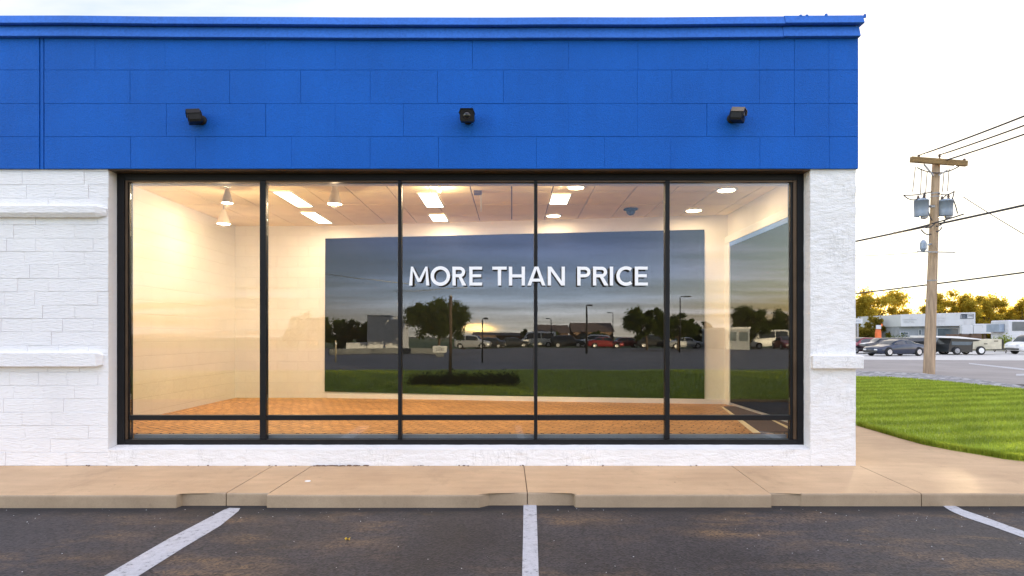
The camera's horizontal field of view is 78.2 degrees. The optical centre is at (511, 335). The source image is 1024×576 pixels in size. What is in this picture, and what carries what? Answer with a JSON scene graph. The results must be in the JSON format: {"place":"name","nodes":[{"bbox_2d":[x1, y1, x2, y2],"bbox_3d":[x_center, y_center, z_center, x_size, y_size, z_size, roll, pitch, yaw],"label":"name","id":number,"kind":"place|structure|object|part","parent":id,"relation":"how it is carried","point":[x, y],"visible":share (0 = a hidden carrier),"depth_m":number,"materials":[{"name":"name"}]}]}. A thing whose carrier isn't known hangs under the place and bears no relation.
{"place":"outdoors","nodes":[
{"label":"outdoors","id":0,"kind":"place"},
{"bbox_2d":[0,505,1023,575],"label":"parking lot","id":1,"kind":"structure","parent":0,"point":[775,541],"depth_m":4.93,"materials":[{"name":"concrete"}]},
{"bbox_2d":[105,508,239,575],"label":"parking line","id":2,"kind":"object","parent":1,"relation":"on","point":[149,559],"visible":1,"depth_m":4.80,"materials":[{"name":"paint"}]},
{"bbox_2d":[522,504,538,575],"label":"parking line","id":3,"kind":"object","parent":1,"relation":"on","point":[530,555],"visible":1,"depth_m":4.90,"materials":[{"name":"paint"}]},
{"bbox_2d":[944,506,1023,537],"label":"parking line","id":4,"kind":"object","parent":1,"relation":"on","point":[982,519],"visible":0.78,"depth_m":5.48,"materials":[{"name":"paint"}]},
{"bbox_2d":[0,466,1023,507],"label":"sidewalk","id":5,"kind":"structure","parent":0,"point":[347,486],"depth_m":6.23,"materials":[{"name":"beige concrete"}]},
{"bbox_2d":[86,465,838,465],"bbox_3d":[-0.673,1.485,7.211,8.837,0.017,0.057,0,0,0],"label":"debris","id":6,"kind":"object","parent":5,"relation":"on","point":[353,465],"visible":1,"depth_m":7.20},
{"bbox_2d":[0,0,1023,314],"label":"sky","id":7,"kind":"structure","parent":0,"point":[933,74],"materials":[{"name":"white"}]},
{"bbox_2d":[864,252,918,255],"bbox_3d":[17.970,-4.114,31.500,0.030,0.974,9.003,0,0,0],"label":"power line","id":8,"kind":"object","parent":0,"point":[890,254],"visible":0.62,"depth_m":29.89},
{"bbox_2d":[856,426,1023,465],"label":"path","id":9,"kind":"structure","parent":0,"point":[874,448],"depth_m":7.86,"materials":[{"name":"beige concrete"}]},
{"bbox_2d":[0,13,865,465],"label":"shop building","id":10,"kind":"structure","parent":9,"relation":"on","point":[152,313],"depth_m":7.26,"materials":[{"name":"blue brick"}]},
{"bbox_2d":[185,108,206,124],"bbox_3d":[-3.559,-2.465,7.105,0.219,0.162,0.189,0,0,-28],"label":"floodlight","id":11,"kind":"object","parent":10,"relation":"attached to","point":[195,116],"visible":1,"depth_m":7.04,"materials":[{"name":"black plastic"}]},
{"bbox_2d":[217,202,229,224],"bbox_3d":[-4.530,-1.917,9.900,0.200,0.341,0.200,0,0,0],"label":"pendant lamp","id":12,"kind":"object","parent":10,"relation":"hanging from","point":[223,218],"visible":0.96,"depth_m":9.85,"materials":[{"name":"metal"}]},
{"bbox_2d":[221,186,232,203],"bbox_3d":[-3.953,-1.960,8.750,0.150,0.256,0.150,0,0,0],"label":"pendant lamp","id":13,"kind":"object","parent":10,"relation":"hanging from","point":[227,198],"visible":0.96,"depth_m":8.71,"materials":[{"name":"metal"}]},
{"bbox_2d":[271,191,313,206],"bbox_3d":[-3.325,-2.079,9.612,0.284,0.015,1.083,0,0,0],"label":"ceiling light","id":14,"kind":"object","parent":10,"relation":"attached to","point":[292,198],"visible":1,"depth_m":9.54,"materials":[{"name":"white paint"}]},
{"bbox_2d":[299,212,332,223],"bbox_3d":[-3.438,-2.079,11.116,0.279,0.015,1.041,0,0,0],"label":"ceiling light","id":15,"kind":"object","parent":10,"relation":"attached to","point":[316,217],"visible":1,"depth_m":11.07,"materials":[{"name":"white paint"}]},
{"bbox_2d":[328,186,341,205],"bbox_3d":[-2.447,-1.947,8.700,0.190,0.282,0.190,0,0,0],"label":"pendant lamp","id":16,"kind":"object","parent":10,"relation":"hanging from","point":[334,198],"visible":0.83,"depth_m":8.65,"materials":[{"name":"metal"}]},
{"bbox_2d":[417,193,444,207],"bbox_3d":[-1.238,-2.079,9.685,0.303,0.015,0.980,0,0,0],"label":"ceiling light","id":17,"kind":"object","parent":10,"relation":"attached to","point":[431,200],"visible":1,"depth_m":9.68,"materials":[{"name":"white paint"}]},
{"bbox_2d":[428,214,448,220],"bbox_3d":[-1.292,-2.079,11.101,0.304,0.015,0.619,0,0,0],"label":"ceiling light","id":18,"kind":"object","parent":10,"relation":"attached to","point":[438,217],"visible":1,"depth_m":11.07,"materials":[{"name":"white paint"}]},
{"bbox_2d":[117,174,803,444],"bbox_3d":[-0.605,-0.316,7.471,8.050,3.188,0.170,0,0,0],"label":"storefront window","id":19,"kind":"structure","parent":10,"relation":"in","point":[125,417],"depth_m":7.39,"materials":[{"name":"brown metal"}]},
{"bbox_2d":[459,108,474,124],"bbox_3d":[-0.503,-2.471,7.087,0.179,0.162,0.215,0,0,0],"label":"floodlight","id":20,"kind":"object","parent":10,"relation":"attached to","point":[467,116],"visible":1,"depth_m":7.00,"materials":[{"name":"black plastic"}]},
{"bbox_2d":[473,190,481,211],"bbox_3d":[-0.494,-1.938,9.073,0.120,0.296,0.080,0,0,0],"label":"ceiling sensor","id":21,"kind":"object","parent":10,"relation":"attached to","point":[477,192],"visible":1,"depth_m":9.04,"materials":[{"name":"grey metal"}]},
{"bbox_2d":[409,266,647,285],"bbox_3d":[0.194,-0.696,7.358,2.790,0.232,0.021,0,0,0],"label":"lettering","id":22,"kind":"object","parent":10,"relation":"attached to","point":[511,275],"depth_m":7.36,"materials":[{"name":"white plastic"}]},
{"bbox_2d":[545,214,561,217],"bbox_3d":[0.721,-2.079,10.913,0.300,0.017,0.300,0,0,0],"label":"downlight","id":23,"kind":"object","parent":10,"relation":"attached to","point":[553,215],"visible":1,"depth_m":10.87,"materials":[{"name":"white paint"}]},
{"bbox_2d":[548,193,571,203],"bbox_3d":[0.726,-2.079,9.585,0.306,0.015,0.706,0,0,0],"label":"ceiling light","id":24,"kind":"object","parent":10,"relation":"attached to","point":[559,198],"visible":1,"depth_m":9.54,"materials":[{"name":"white paint"}]},
{"bbox_2d":[566,186,585,189],"bbox_3d":[0.899,-2.079,8.833,0.275,0.017,0.275,0,0,0],"label":"downlight","id":25,"kind":"object","parent":10,"relation":"attached to","point":[575,187],"visible":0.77,"depth_m":8.82,"materials":[{"name":"white paint"}]},
{"bbox_2d":[624,207,637,214],"bbox_3d":[1.951,-2.033,10.357,0.240,0.109,0.240,0,0,0],"label":"dome camera","id":26,"kind":"object","parent":10,"relation":"attached to","point":[630,210],"visible":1,"depth_m":10.29,"materials":[{"name":"black plastic"}]},
{"bbox_2d":[684,208,703,211],"bbox_3d":[3.014,-2.079,10.450,0.312,0.017,0.312,0,0,0],"label":"downlight","id":27,"kind":"object","parent":10,"relation":"attached to","point":[694,210],"visible":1,"depth_m":10.43,"materials":[{"name":"white paint"}]},
{"bbox_2d":[715,187,737,192],"bbox_3d":[3.057,-2.079,8.986,0.312,0.017,0.312,0,0,0],"label":"downlight","id":28,"kind":"object","parent":10,"relation":"attached to","point":[725,189],"visible":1,"depth_m":8.94,"materials":[{"name":"white paint"}]},
{"bbox_2d":[727,107,747,123],"bbox_3d":[2.527,-2.484,7.104,0.222,0.162,0.189,0,0,32],"label":"floodlight","id":29,"kind":"object","parent":10,"relation":"attached to","point":[737,115],"visible":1,"depth_m":7.04,"materials":[{"name":"black plastic"}]},
{"bbox_2d":[725,208,787,414],"bbox_3d":[3.694,-0.263,9.833,0.068,2.886,3.414,0,0,0],"label":"dark side window","id":30,"kind":"structure","parent":10,"relation":"in","point":[756,255],"depth_m":9.46,"materials":[{"name":"white glass"}]},
{"bbox_2d":[856,350,1023,384],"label":"road","id":31,"kind":"structure","parent":0,"point":[960,368],"depth_m":31.01,"materials":[{"name":"grey asphalt"}]},
{"bbox_2d":[875,324,882,337],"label":"orange post","id":32,"kind":"object","parent":31,"relation":"on","point":[878,332],"visible":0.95,"depth_m":68.00,"materials":[{"name":"paint"}]},
{"bbox_2d":[969,363,1023,375],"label":"road marking","id":33,"kind":"object","parent":31,"relation":"on","point":[1003,367],"visible":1,"depth_m":31.87,"materials":[{"name":"paint"}]},
{"bbox_2d":[856,351,1023,359],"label":"forecourt","id":34,"kind":"structure","parent":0,"point":[995,355],"depth_m":48.89,"materials":[{"name":"grey concrete"}]},
{"bbox_2d":[856,318,862,336],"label":"road sign","id":35,"kind":"object","parent":34,"relation":"on","point":[859,320],"visible":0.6,"depth_m":66.03,"materials":[{"name":"white metal"}]},
{"bbox_2d":[856,337,872,353],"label":"parked car","id":36,"kind":"object","parent":34,"relation":"on","point":[861,339],"visible":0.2,"depth_m":57.21,"materials":[{"name":"red paint"}]},
{"bbox_2d":[863,339,923,355],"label":"parked car","id":37,"kind":"object","parent":34,"relation":"on","point":[890,347],"visible":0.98,"depth_m":49.72,"materials":[{"name":"blue paint"}]},
{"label":"side window","id":38,"kind":"part","parent":37,"relation":"part of","materials":[{"name":"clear glass"}]},
{"bbox_2d":[858,337,948,353],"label":"limousine","id":39,"kind":"object","parent":34,"relation":"on","point":[875,341],"visible":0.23,"depth_m":55.39,"materials":[{"name":"black paint"}]},
{"bbox_2d":[869,338,880,341],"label":"rear window","id":40,"kind":"structure","parent":39,"relation":"in","point":[874,339],"depth_m":56.03,"materials":[{"name":"grey glass"}]},
{"bbox_2d":[907,339,923,342],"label":"side window","id":41,"kind":"structure","parent":39,"relation":"in","point":[914,340],"depth_m":55.19,"materials":[{"name":"black glass"}]},
{"bbox_2d":[910,336,1005,354],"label":"vintage truck","id":42,"kind":"object","parent":34,"relation":"on","point":[956,345],"visible":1,"depth_m":52.94,"materials":[{"name":"black paint"}]},
{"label":"side window","id":43,"kind":"part","parent":42,"relation":"part of","materials":[{"name":"glass"}]},
{"bbox_2d":[991,333,1014,352],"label":"shrub","id":44,"kind":"object","parent":34,"relation":"on","point":[1008,340],"visible":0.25,"depth_m":57.72,"materials":[{"name":"green plant"}]},
{"bbox_2d":[986,320,1023,342],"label":"building","id":45,"kind":"structure","parent":34,"relation":"on","point":[997,329],"depth_m":62.29,"materials":[{"name":"white metal"}]},
{"bbox_2d":[1012,322,1023,330],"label":"window","id":46,"kind":"structure","parent":45,"relation":"in","point":[1016,326],"depth_m":61.97,"materials":[{"name":"grey glass"}]},
{"bbox_2d":[1004,335,1023,353],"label":"parked car","id":47,"kind":"object","parent":34,"relation":"on","point":[1015,345],"visible":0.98,"depth_m":55.07,"materials":[{"name":"white paint"}]},
{"bbox_2d":[856,376,1023,460],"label":"lawn","id":48,"kind":"structure","parent":0,"point":[948,424],"depth_m":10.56,"materials":[{"name":"green plant"}]},
{"bbox_2d":[856,371,1023,388],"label":"curb","id":49,"kind":"structure","parent":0,"point":[916,376],"depth_m":23.94,"materials":[{"name":"grey concrete"}]},
{"bbox_2d":[963,197,1023,234],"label":"power line","id":50,"kind":"object","parent":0,"point":[994,216],"visible":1,"depth_m":23.72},
{"label":"field","id":51,"kind":"structure","parent":0,"visible":0},
{"bbox_2d":[885,332,908,337],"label":"shrub","id":52,"kind":"object","parent":51,"relation":"on","point":[903,335],"visible":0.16,"depth_m":70.06,"materials":[{"name":"green plant"}]},
{"bbox_2d":[858,312,974,340],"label":"building","id":53,"kind":"structure","parent":51,"relation":"on","point":[909,325],"depth_m":74.42,"materials":[{"name":"white paint"}]},
{"bbox_2d":[937,328,958,335],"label":"window","id":54,"kind":"structure","parent":53,"relation":"in","point":[940,331],"depth_m":74.42,"materials":[{"name":"grey glass"}]},
{"bbox_2d":[918,287,985,320],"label":"tree","id":55,"kind":"object","parent":51,"relation":"on","point":[964,302],"visible":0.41,"depth_m":90.49,"materials":[{"name":"yellow plant"}]},
{"bbox_2d":[946,324,990,349],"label":"building","id":56,"kind":"structure","parent":51,"relation":"on","point":[977,331],"depth_m":70.02,"materials":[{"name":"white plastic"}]},
{"bbox_2d":[973,291,1015,338],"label":"tree","id":57,"kind":"object","parent":51,"relation":"on","point":[991,306],"visible":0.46,"depth_m":93.45,"materials":[{"name":"yellow plant"}]},
{"bbox_2d":[999,297,1023,319],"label":"tree","id":58,"kind":"object","parent":51,"relation":"on","point":[1017,309],"visible":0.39,"depth_m":93.04,"materials":[{"name":"yellow plant"}]},
{"label":"ground","id":59,"kind":"structure","parent":0,"visible":0},
{"bbox_2d":[856,316,890,337],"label":"tree","id":60,"kind":"object","parent":59,"relation":"on","point":[867,330],"visible":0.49,"depth_m":76.62,"materials":[{"name":"green plant"}]},
{"bbox_2d":[856,286,915,326],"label":"tree","id":61,"kind":"object","parent":59,"relation":"on","point":[867,304],"visible":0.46,"depth_m":82.21,"materials":[{"name":"yellow plant"}]},
{"bbox_2d":[903,154,967,373],"bbox_3d":[17.649,-2.884,26.414,2.620,9.388,0.652,0,0,0],"label":"utility pole","id":62,"kind":"object","parent":59,"relation":"on","point":[942,207],"visible":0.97,"depth_m":26.34,"materials":[{"name":"brown wood"}]},
{"bbox_2d":[893,213,963,232],"bbox_3d":[17.579,-4.741,26.739,0.056,0.220,3.582,0,0,-10],"label":"power line","id":63,"kind":"object","parent":62,"relation":"attached to","point":[929,224],"visible":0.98,"depth_m":26.45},
{"bbox_2d":[856,204,1023,241],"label":"power line","id":64,"kind":"object","parent":62,"relation":"attached to","point":[991,212],"visible":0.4,"depth_m":25.53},
{"bbox_2d":[856,272,1023,293],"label":"power line","id":65,"kind":"object","parent":62,"relation":"attached to","point":[945,282],"visible":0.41,"depth_m":25.71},
{"bbox_2d":[920,115,1023,154],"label":"power line","id":66,"kind":"object","parent":62,"relation":"attached to","point":[973,135],"visible":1,"depth_m":23.27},
{"bbox_2d":[940,125,1023,154],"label":"power line","id":67,"kind":"object","parent":62,"relation":"attached to","point":[982,140],"visible":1,"depth_m":23.91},
{"bbox_2d":[947,134,1023,159],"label":"power line","id":68,"kind":"object","parent":62,"relation":"attached to","point":[986,146],"visible":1,"depth_m":24.04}
]}

